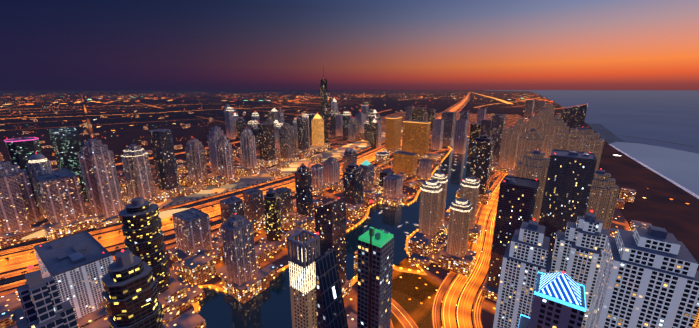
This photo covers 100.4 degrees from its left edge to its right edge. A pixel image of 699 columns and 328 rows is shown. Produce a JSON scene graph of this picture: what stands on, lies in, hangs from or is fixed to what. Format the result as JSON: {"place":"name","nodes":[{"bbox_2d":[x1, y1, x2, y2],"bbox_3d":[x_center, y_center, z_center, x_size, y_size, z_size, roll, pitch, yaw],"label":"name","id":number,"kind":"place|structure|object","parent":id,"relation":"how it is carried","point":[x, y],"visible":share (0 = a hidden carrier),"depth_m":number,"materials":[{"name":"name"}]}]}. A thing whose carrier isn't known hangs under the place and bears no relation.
{"place":"outdoors","nodes":[
{"label":"outdoors","id":0,"kind":"place"},
{"bbox_2d":[207,126,225,172],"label":"tower","id":1,"kind":"structure","parent":0,"point":[215,134],"depth_m":939.65,"materials":[{"name":"grey"}]},
{"bbox_2d":[226,107,235,138],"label":"tower","id":2,"kind":"structure","parent":0,"point":[230,122],"depth_m":1693.77,"materials":[{"name":"grey"}]},
{"bbox_2d":[0,92,470,290],"bbox_3d":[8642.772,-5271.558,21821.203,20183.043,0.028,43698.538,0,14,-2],"label":"highway","id":3,"kind":"structure","parent":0,"point":[16,264],"depth_m":601.37,"materials":[{"name":"asphalt"}]},
{"bbox_2d":[343,148,356,168],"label":"tower","id":4,"kind":"structure","parent":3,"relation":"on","point":[349,156],"depth_m":997.82,"materials":[{"name":"grey"}]},
{"bbox_2d":[370,118,376,147],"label":"tower","id":5,"kind":"structure","parent":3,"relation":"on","point":[373,130],"depth_m":1443.99,"materials":[{"name":"grey"}]},
{"bbox_2d":[376,120,381,147],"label":"tower","id":6,"kind":"structure","parent":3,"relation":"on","point":[378,135],"depth_m":1451.38,"materials":[{"name":"grey"}]},
{"bbox_2d":[375,152,389,164],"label":"building","id":7,"kind":"structure","parent":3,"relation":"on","point":[382,158],"depth_m":1126.18,"materials":[{"name":"grey"}]},
{"bbox_2d":[412,107,426,120],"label":"tower","id":8,"kind":"structure","parent":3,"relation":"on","point":[419,114],"depth_m":1820.51,"materials":[{"name":"grey"}]},
{"bbox_2d":[427,109,435,131],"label":"tower","id":9,"kind":"structure","parent":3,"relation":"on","point":[431,114],"depth_m":2005.53,"materials":[{"name":"grey"}]},
{"bbox_2d":[236,118,246,137],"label":"tower","id":10,"kind":"structure","parent":0,"point":[241,124],"depth_m":1737.96,"materials":[{"name":"grey"}]},
{"bbox_2d":[123,127,402,208],"bbox_3d":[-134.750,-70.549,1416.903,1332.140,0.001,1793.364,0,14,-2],"label":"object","id":11,"kind":"structure","parent":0,"point":[264,175],"depth_m":964.71,"materials":[{"name":"brown"}]},
{"bbox_2d":[0,160,40,232],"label":"tower","id":12,"kind":"structure","parent":11,"relation":"on","point":[18,209],"depth_m":557.39,"materials":[{"name":"grey"}]},
{"bbox_2d":[0,221,43,248],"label":"tower podium","id":13,"kind":"object","parent":11,"relation":"on","point":[10,239],"visible":0.38,"depth_m":551.59,"materials":[{"name":"concrete"}]},
{"bbox_2d":[26,154,52,213],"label":"tower","id":14,"kind":"structure","parent":11,"relation":"on","point":[38,164],"depth_m":612.80,"materials":[{"name":"grey"}]},
{"bbox_2d":[32,168,87,223],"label":"tower","id":15,"kind":"structure","parent":11,"relation":"on","point":[60,195],"depth_m":597.64,"materials":[{"name":"grey"}]},
{"bbox_2d":[39,202,105,240],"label":"tower podium","id":16,"kind":"object","parent":11,"relation":"on","point":[66,227],"visible":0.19,"depth_m":593.06,"materials":[{"name":"concrete"}]},
{"bbox_2d":[78,137,123,217],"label":"tower","id":17,"kind":"structure","parent":11,"relation":"on","point":[99,171],"depth_m":624.10,"materials":[{"name":"grey"}]},
{"bbox_2d":[93,206,125,228],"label":"tower podium","id":18,"kind":"object","parent":11,"relation":"on","point":[108,221],"visible":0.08,"depth_m":623.82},
{"bbox_2d":[121,144,154,198],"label":"tower","id":19,"kind":"structure","parent":11,"relation":"on","point":[137,169],"depth_m":714.01,"materials":[{"name":"grey"}]},
{"bbox_2d":[126,192,167,203],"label":"tower podium","id":20,"kind":"object","parent":11,"relation":"on","point":[155,198],"visible":0.42,"depth_m":745.15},
{"bbox_2d":[149,129,179,189],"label":"tower","id":21,"kind":"structure","parent":11,"relation":"on","point":[163,152],"depth_m":764.68,"materials":[{"name":"grey"}]},
{"bbox_2d":[154,185,184,198],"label":"tower podium","id":22,"kind":"object","parent":11,"relation":"on","point":[175,192],"visible":0.35,"depth_m":783.09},
{"bbox_2d":[185,137,207,179],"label":"tower","id":23,"kind":"structure","parent":11,"relation":"on","point":[196,158],"depth_m":859.42,"materials":[{"name":"grey"}]},
{"bbox_2d":[186,173,208,186],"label":"tower podium","id":24,"kind":"object","parent":11,"relation":"on","point":[190,183],"visible":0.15,"depth_m":870.03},
{"bbox_2d":[215,134,234,179],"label":"tower","id":25,"kind":"structure","parent":11,"relation":"on","point":[224,152],"depth_m":892.54,"materials":[{"name":"grey"}]},
{"bbox_2d":[235,165,260,175],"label":"tower podium","id":26,"kind":"object","parent":11,"relation":"on","point":[242,170],"visible":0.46,"depth_m":993.80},
{"bbox_2d":[240,127,256,167],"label":"tower","id":27,"kind":"structure","parent":11,"relation":"on","point":[247,143],"depth_m":983.43,"materials":[{"name":"grey"}]},
{"bbox_2d":[257,159,277,166],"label":"tower podium","id":28,"kind":"object","parent":11,"relation":"on","point":[263,163],"visible":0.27,"depth_m":1106.70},
{"bbox_2d":[257,123,275,160],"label":"tower","id":29,"kind":"structure","parent":0,"point":[266,141],"depth_m":1096.55,"materials":[{"name":"grey"}]},
{"bbox_2d":[296,118,308,149],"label":"tower","id":30,"kind":"structure","parent":0,"point":[302,133],"depth_m":1280.78,"materials":[{"name":"grey"}]},
{"bbox_2d":[0,113,629,327],"bbox_3d":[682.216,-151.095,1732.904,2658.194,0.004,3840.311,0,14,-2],"label":"ground","id":31,"kind":"structure","parent":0,"point":[432,271],"depth_m":478.91,"materials":[{"name":"grey"}]},
{"bbox_2d":[16,265,77,327],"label":"tower","id":32,"kind":"structure","parent":31,"relation":"on","point":[43,306],"depth_m":102.59,"materials":[{"name":"grey"}]},
{"bbox_2d":[34,231,113,318],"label":"tower","id":33,"kind":"structure","parent":31,"relation":"on","point":[75,266],"depth_m":347.24,"materials":[{"name":"grey"}]},
{"bbox_2d":[101,250,165,327],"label":"tower","id":34,"kind":"structure","parent":31,"relation":"on","point":[130,292],"depth_m":178.36,"materials":[{"name":"grey"}]},
{"bbox_2d":[118,197,171,294],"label":"tower","id":35,"kind":"structure","parent":31,"relation":"on","point":[140,220],"depth_m":360.43,"materials":[{"name":"grey"}]},
{"bbox_2d":[158,276,186,302],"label":"tower podium","id":36,"kind":"object","parent":31,"relation":"on","point":[175,291],"visible":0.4,"depth_m":386.29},
{"bbox_2d":[172,207,212,252],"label":"tower","id":37,"kind":"structure","parent":31,"relation":"on","point":[192,228],"depth_m":482.50,"materials":[{"name":"grey"}]},
{"bbox_2d":[168,247,222,264],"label":"tower podium","id":38,"kind":"object","parent":31,"relation":"on","point":[176,254],"visible":0.15,"depth_m":486.29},
{"bbox_2d":[220,196,244,223],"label":"tower","id":39,"kind":"structure","parent":31,"relation":"on","point":[231,206],"depth_m":538.56,"materials":[{"name":"grey"}]},
{"bbox_2d":[221,213,256,285],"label":"tower","id":40,"kind":"structure","parent":31,"relation":"on","point":[238,246],"depth_m":398.89,"materials":[{"name":"grey"}]},
{"bbox_2d":[221,268,269,303],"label":"tower podium","id":41,"kind":"object","parent":31,"relation":"on","point":[246,291],"visible":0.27,"depth_m":409.21,"materials":[{"name":"concrete"}]},
{"bbox_2d":[242,188,263,220],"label":"tower","id":42,"kind":"structure","parent":31,"relation":"on","point":[253,204],"depth_m":595.73,"materials":[{"name":"grey"}]},
{"bbox_2d":[246,217,265,232],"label":"tower podium","id":43,"kind":"object","parent":31,"relation":"on","point":[258,224],"visible":0.19,"depth_m":599.04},
{"bbox_2d":[258,231,285,252],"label":"tower podium","id":44,"kind":"object","parent":31,"relation":"on","point":[278,245],"visible":0.39,"depth_m":532.30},
{"bbox_2d":[263,187,281,241],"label":"tower","id":45,"kind":"structure","parent":31,"relation":"on","point":[272,212],"depth_m":526.51,"materials":[{"name":"grey"}]},
{"bbox_2d":[274,187,292,215],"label":"tower","id":46,"kind":"structure","parent":31,"relation":"on","point":[286,198],"depth_m":624.45,"materials":[{"name":"grey"}]},
{"bbox_2d":[287,230,319,327],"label":"tower","id":47,"kind":"structure","parent":31,"relation":"on","point":[303,287],"depth_m":174.69,"materials":[{"name":"grey"}]},
{"bbox_2d":[295,163,312,216],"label":"tower","id":48,"kind":"structure","parent":31,"relation":"on","point":[303,187],"depth_m":594.79,"materials":[{"name":"grey"}]},
{"bbox_2d":[311,164,323,187],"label":"tower","id":49,"kind":"structure","parent":31,"relation":"on","point":[317,170],"depth_m":803.10,"materials":[{"name":"grey"}]},
{"bbox_2d":[315,196,345,286],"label":"tower","id":50,"kind":"structure","parent":31,"relation":"on","point":[330,222],"depth_m":378.88,"materials":[{"name":"grey"}]},
{"bbox_2d":[315,247,347,327],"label":"tower","id":51,"kind":"structure","parent":31,"relation":"on","point":[331,312],"depth_m":159.66,"materials":[{"name":"grey"}]},
{"bbox_2d":[197,136,468,312],"bbox_3d":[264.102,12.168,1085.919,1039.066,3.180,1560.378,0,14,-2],"label":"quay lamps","id":52,"kind":"object","parent":31,"relation":"on","point":[421,271],"visible":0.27,"depth_m":472.18,"materials":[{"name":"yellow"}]},
{"bbox_2d":[341,279,351,298],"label":"tower podium","id":53,"kind":"object","parent":31,"relation":"on","point":[346,287],"visible":0.12,"depth_m":409.49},
{"bbox_2d":[343,163,362,204],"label":"tower","id":54,"kind":"structure","parent":31,"relation":"on","point":[353,183],"depth_m":672.05,"materials":[{"name":"grey"}]},
{"bbox_2d":[358,160,373,190],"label":"tower","id":55,"kind":"structure","parent":31,"relation":"on","point":[367,167],"depth_m":772.16,"materials":[{"name":"grey"}]},
{"bbox_2d":[357,200,393,327],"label":"tower","id":56,"kind":"structure","parent":31,"relation":"on","point":[375,270],"depth_m":155.87,"materials":[{"name":"grey"}]},
{"bbox_2d":[383,174,402,197],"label":"tower","id":57,"kind":"structure","parent":31,"relation":"on","point":[392,185],"depth_m":744.90,"materials":[{"name":"grey"}]},
{"bbox_2d":[385,117,401,149],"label":"tower","id":58,"kind":"structure","parent":31,"relation":"on","point":[393,134],"depth_m":1345.70,"materials":[{"name":"gold concrete"}]},
{"bbox_2d":[380,192,406,206],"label":"tower podium","id":59,"kind":"object","parent":31,"relation":"on","point":[394,202],"visible":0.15,"depth_m":738.59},
{"bbox_2d":[393,151,417,175],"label":"building","id":60,"kind":"structure","parent":31,"relation":"on","point":[404,162],"depth_m":983.89,"materials":[{"name":"gold concrete"}]},
{"bbox_2d":[402,121,430,154],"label":"building","id":61,"kind":"structure","parent":31,"relation":"on","point":[415,136],"depth_m":1225.14,"materials":[{"name":"gold concrete"}]},
{"bbox_2d":[391,271,456,327],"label":"sand lot","id":62,"kind":"structure","parent":31,"relation":"on","point":[407,303],"depth_m":397.87,"materials":[{"name":"sand"}]},
{"bbox_2d":[418,158,431,179],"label":"tower","id":63,"kind":"structure","parent":31,"relation":"on","point":[425,165],"depth_m":934.22,"materials":[{"name":"grey"}]},
{"bbox_2d":[418,153,440,160],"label":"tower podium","id":64,"kind":"object","parent":31,"relation":"on","point":[433,157],"visible":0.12,"depth_m":1207.79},
{"bbox_2d":[418,180,441,235],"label":"tower","id":65,"kind":"structure","parent":31,"relation":"on","point":[430,203],"depth_m":512.50,"materials":[{"name":"grey"}]},
{"bbox_2d":[431,119,443,149],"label":"tower","id":66,"kind":"structure","parent":31,"relation":"on","point":[437,134],"depth_m":1388.99,"materials":[{"name":"grey"}]},
{"bbox_2d":[430,172,447,225],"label":"tower","id":67,"kind":"structure","parent":31,"relation":"on","point":[441,178],"depth_m":557.82,"materials":[{"name":"grey"}]},
{"bbox_2d":[441,111,456,146],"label":"tower","id":68,"kind":"structure","parent":31,"relation":"on","point":[449,117],"depth_m":1468.62,"materials":[{"name":"grey"}]},
{"bbox_2d":[438,245,476,276],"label":"tower podium","id":69,"kind":"object","parent":31,"relation":"on","point":[465,265],"visible":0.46,"depth_m":462.38,"materials":[{"name":"concrete"}]},
{"bbox_2d":[446,198,471,256],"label":"tower","id":70,"kind":"structure","parent":31,"relation":"on","point":[459,225],"depth_m":456.10,"materials":[{"name":"grey"}]},
{"bbox_2d":[453,119,468,153],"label":"tower","id":71,"kind":"structure","parent":31,"relation":"on","point":[460,136],"depth_m":1307.86,"materials":[{"name":"grey"}]},
{"bbox_2d":[460,177,479,228],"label":"tower","id":72,"kind":"structure","parent":31,"relation":"on","point":[470,186],"depth_m":551.75,"materials":[{"name":"grey"}]},
{"bbox_2d":[467,123,480,156],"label":"tower","id":73,"kind":"structure","parent":31,"relation":"on","point":[475,128],"depth_m":1236.41,"materials":[{"name":"grey"}]},
{"bbox_2d":[468,223,481,243],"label":"tower podium","id":74,"kind":"object","parent":31,"relation":"on","point":[475,232],"visible":0.23,"depth_m":554.77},
{"bbox_2d":[469,134,494,194],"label":"tower","id":75,"kind":"structure","parent":31,"relation":"on","point":[482,157],"depth_m":731.80,"materials":[{"name":"grey"}]},
{"bbox_2d":[478,190,492,203],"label":"tower podium","id":76,"kind":"object","parent":31,"relation":"on","point":[485,199],"visible":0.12,"depth_m":743.23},
{"bbox_2d":[480,119,491,136],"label":"tower","id":77,"kind":"structure","parent":31,"relation":"on","point":[485,126],"depth_m":1159.54,"materials":[{"name":"grey"}]},
{"bbox_2d":[481,277,497,301],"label":"tower podium","id":78,"kind":"object","parent":31,"relation":"on","point":[489,292],"visible":0.08,"depth_m":405.23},
{"bbox_2d":[490,114,505,162],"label":"tower","id":79,"kind":"structure","parent":31,"relation":"on","point":[497,127],"depth_m":1075.96,"materials":[{"name":"grey"}]},
{"bbox_2d":[499,125,519,167],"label":"tower","id":80,"kind":"structure","parent":31,"relation":"on","point":[509,145],"depth_m":1012.37,"materials":[{"name":"brown"}]},
{"bbox_2d":[487,175,539,288],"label":"tower","id":81,"kind":"structure","parent":31,"relation":"on","point":[517,201],"depth_m":380.16,"materials":[{"name":"grey"}]},
{"bbox_2d":[513,119,526,136],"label":"tower","id":82,"kind":"structure","parent":31,"relation":"on","point":[520,126],"depth_m":1231.32,"materials":[{"name":"brown"}]},
{"bbox_2d":[493,219,552,327],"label":"tower","id":83,"kind":"structure","parent":31,"relation":"on","point":[527,256],"depth_m":232.28,"materials":[{"name":"grey"}]},
{"bbox_2d":[514,129,544,175],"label":"tower","id":84,"kind":"structure","parent":31,"relation":"on","point":[531,140],"depth_m":858.44,"materials":[{"name":"brown"}]},
{"bbox_2d":[516,149,549,221],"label":"tower","id":85,"kind":"structure","parent":31,"relation":"on","point":[534,164],"depth_m":547.95,"materials":[{"name":"brown"}]},
{"bbox_2d":[525,115,543,133],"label":"tower","id":86,"kind":"structure","parent":31,"relation":"on","point":[536,122],"depth_m":1300.11,"materials":[{"name":"brown"}]},
{"bbox_2d":[537,108,552,133],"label":"tower","id":87,"kind":"structure","parent":31,"relation":"on","point":[545,114],"depth_m":1472.12,"materials":[{"name":"brown"}]},
{"bbox_2d":[518,271,585,327],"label":"tower","id":88,"kind":"structure","parent":31,"relation":"on","point":[559,300],"depth_m":119.34,"materials":[{"name":"grey"}]},
{"bbox_2d":[542,119,568,157],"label":"tower","id":89,"kind":"structure","parent":31,"relation":"on","point":[553,129],"depth_m":1166.08,"materials":[{"name":"brown"}]},
{"bbox_2d":[538,149,596,251],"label":"tower","id":90,"kind":"structure","parent":31,"relation":"on","point":[569,180],"depth_m":403.60,"materials":[{"name":"grey"}]},
{"bbox_2d":[561,104,587,130],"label":"tower","id":91,"kind":"structure","parent":31,"relation":"on","point":[573,117],"depth_m":1282.57,"materials":[{"name":"grey"}]},
{"bbox_2d":[556,126,604,170],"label":"tower","id":92,"kind":"structure","parent":31,"relation":"on","point":[580,139],"depth_m":819.60,"materials":[{"name":"brown"}]},
{"bbox_2d":[551,210,610,327],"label":"tower","id":93,"kind":"structure","parent":31,"relation":"on","point":[578,249],"depth_m":219.70,"materials":[{"name":"grey"}]},
{"bbox_2d":[585,169,619,231],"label":"tower","id":94,"kind":"structure","parent":31,"relation":"on","point":[603,197],"depth_m":485.92,"materials":[{"name":"brown"}]},
{"bbox_2d":[585,225,698,327],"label":"tower","id":95,"kind":"structure","parent":31,"relation":"on","point":[648,277],"depth_m":164.60,"materials":[{"name":"grey"}]},
{"bbox_2d":[311,114,323,146],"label":"tower","id":96,"kind":"structure","parent":0,"point":[317,122],"depth_m":1366.57,"materials":[{"name":"gold"}]},
{"bbox_2d":[193,147,459,311],"bbox_3d":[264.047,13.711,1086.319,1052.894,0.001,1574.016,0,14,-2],"label":"promenade","id":97,"kind":"structure","parent":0,"point":[196,306],"depth_m":470.91,"materials":[{"name":"orange"}]},
{"bbox_2d":[198,137,470,327],"bbox_3d":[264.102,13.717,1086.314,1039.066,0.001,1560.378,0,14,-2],"label":"canal","id":98,"kind":"structure","parent":0,"point":[269,307],"depth_m":455.70,"materials":[{"name":"blue"}]},
{"bbox_2d":[330,109,339,134],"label":"tower","id":99,"kind":"structure","parent":0,"point":[334,112],"depth_m":1869.59,"materials":[{"name":"grey"}]},
{"bbox_2d":[336,114,342,135],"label":"tower","id":100,"kind":"structure","parent":0,"point":[339,124],"depth_m":1824.67,"materials":[{"name":"grey"}]},
{"bbox_2d":[343,111,350,140],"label":"tower","id":101,"kind":"structure","parent":0,"point":[346,116],"depth_m":1651.77,"materials":[{"name":"grey"}]},
{"bbox_2d":[0,90,698,292],"bbox_3d":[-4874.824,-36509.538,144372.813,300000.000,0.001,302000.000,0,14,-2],"label":"ground","id":102,"kind":"structure","parent":0,"point":[666,204],"depth_m":3288.70,"materials":[{"name":"brown"}]},
{"bbox_2d":[158,208,189,218],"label":"metro station","id":103,"kind":"object","parent":102,"relation":"on","point":[165,214],"visible":0.56,"depth_m":653.46,"materials":[{"name":"beige"}]},
{"bbox_2d":[88,111,438,208],"bbox_3d":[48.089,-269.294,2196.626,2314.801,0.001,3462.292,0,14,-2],"label":"inland district","id":104,"kind":"object","parent":102,"relation":"on","point":[335,141],"visible":0.12,"depth_m":1307.46,"materials":[{"name":"grey"}]},
{"bbox_2d":[4,137,42,210],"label":"tower","id":105,"kind":"structure","parent":104,"relation":"on","point":[21,150],"depth_m":625.25,"materials":[{"name":"grey"}]},
{"bbox_2d":[49,127,88,201],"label":"tower","id":106,"kind":"structure","parent":104,"relation":"on","point":[66,143],"depth_m":711.16,"materials":[{"name":"grey"}]},
{"bbox_2d":[274,123,282,147],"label":"tower","id":107,"kind":"structure","parent":104,"relation":"on","point":[277,127],"depth_m":1442.38,"materials":[{"name":"grey"}]},
{"bbox_2d":[279,123,296,158],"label":"tower","id":108,"kind":"structure","parent":104,"relation":"on","point":[287,137],"depth_m":1172.12,"materials":[{"name":"grey"}]},
{"bbox_2d":[320,64,327,142],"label":"skyscraper","id":109,"kind":"structure","parent":104,"relation":"on","point":[323,103],"depth_m":1433.55,"materials":[{"name":"grey"}]},
{"bbox_2d":[348,117,354,141],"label":"tower","id":110,"kind":"structure","parent":104,"relation":"on","point":[351,130],"depth_m":1625.32,"materials":[{"name":"grey"}]},
{"bbox_2d":[323,157,339,182],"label":"tower","id":111,"kind":"structure","parent":102,"relation":"on","point":[331,166],"depth_m":865.06,"materials":[{"name":"grey"}]},
{"bbox_2d":[0,111,698,327],"bbox_3d":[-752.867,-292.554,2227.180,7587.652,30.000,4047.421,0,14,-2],"label":"city lights","id":112,"kind":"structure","parent":102,"relation":"on","point":[196,268],"depth_m":492.71,"materials":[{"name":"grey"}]},
{"bbox_2d":[0,0,698,89],"label":"sky","id":113,"kind":"structure","parent":0,"point":[45,44],"materials":[{"name":"blue"}]},
{"bbox_2d":[355,111,365,132],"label":"tower","id":114,"kind":"structure","parent":0,"point":[360,116],"depth_m":1937.08,"materials":[{"name":"grey"}]},
{"bbox_2d":[391,298,418,327],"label":"road","id":115,"kind":"structure","parent":0,"point":[402,316],"depth_m":373.28,"materials":[{"name":"asphalt"}]},
{"bbox_2d":[432,112,534,327],"bbox_3d":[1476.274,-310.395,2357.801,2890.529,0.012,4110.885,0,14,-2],"label":"road","id":116,"kind":"structure","parent":0,"point":[469,292],"depth_m":428.03,"materials":[{"name":"asphalt"}]},
{"bbox_2d":[524,100,534,116],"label":"tower","id":117,"kind":"structure","parent":0,"point":[529,106],"depth_m":3139.69,"materials":[{"name":"grey"}]},
{"bbox_2d":[483,90,698,153],"bbox_3d":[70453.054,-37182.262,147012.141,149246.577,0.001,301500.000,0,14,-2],"label":"sea","id":118,"kind":"structure","parent":0,"point":[671,116],"depth_m":3565.73,"materials":[{"name":"blue"}]},
{"bbox_2d":[609,144,698,198],"bbox_3d":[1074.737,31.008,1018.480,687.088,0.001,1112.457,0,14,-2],"label":"surf","id":119,"kind":"structure","parent":118,"relation":"on","point":[678,185],"depth_m":993.03,"materials":[{"name":"grey"}]},
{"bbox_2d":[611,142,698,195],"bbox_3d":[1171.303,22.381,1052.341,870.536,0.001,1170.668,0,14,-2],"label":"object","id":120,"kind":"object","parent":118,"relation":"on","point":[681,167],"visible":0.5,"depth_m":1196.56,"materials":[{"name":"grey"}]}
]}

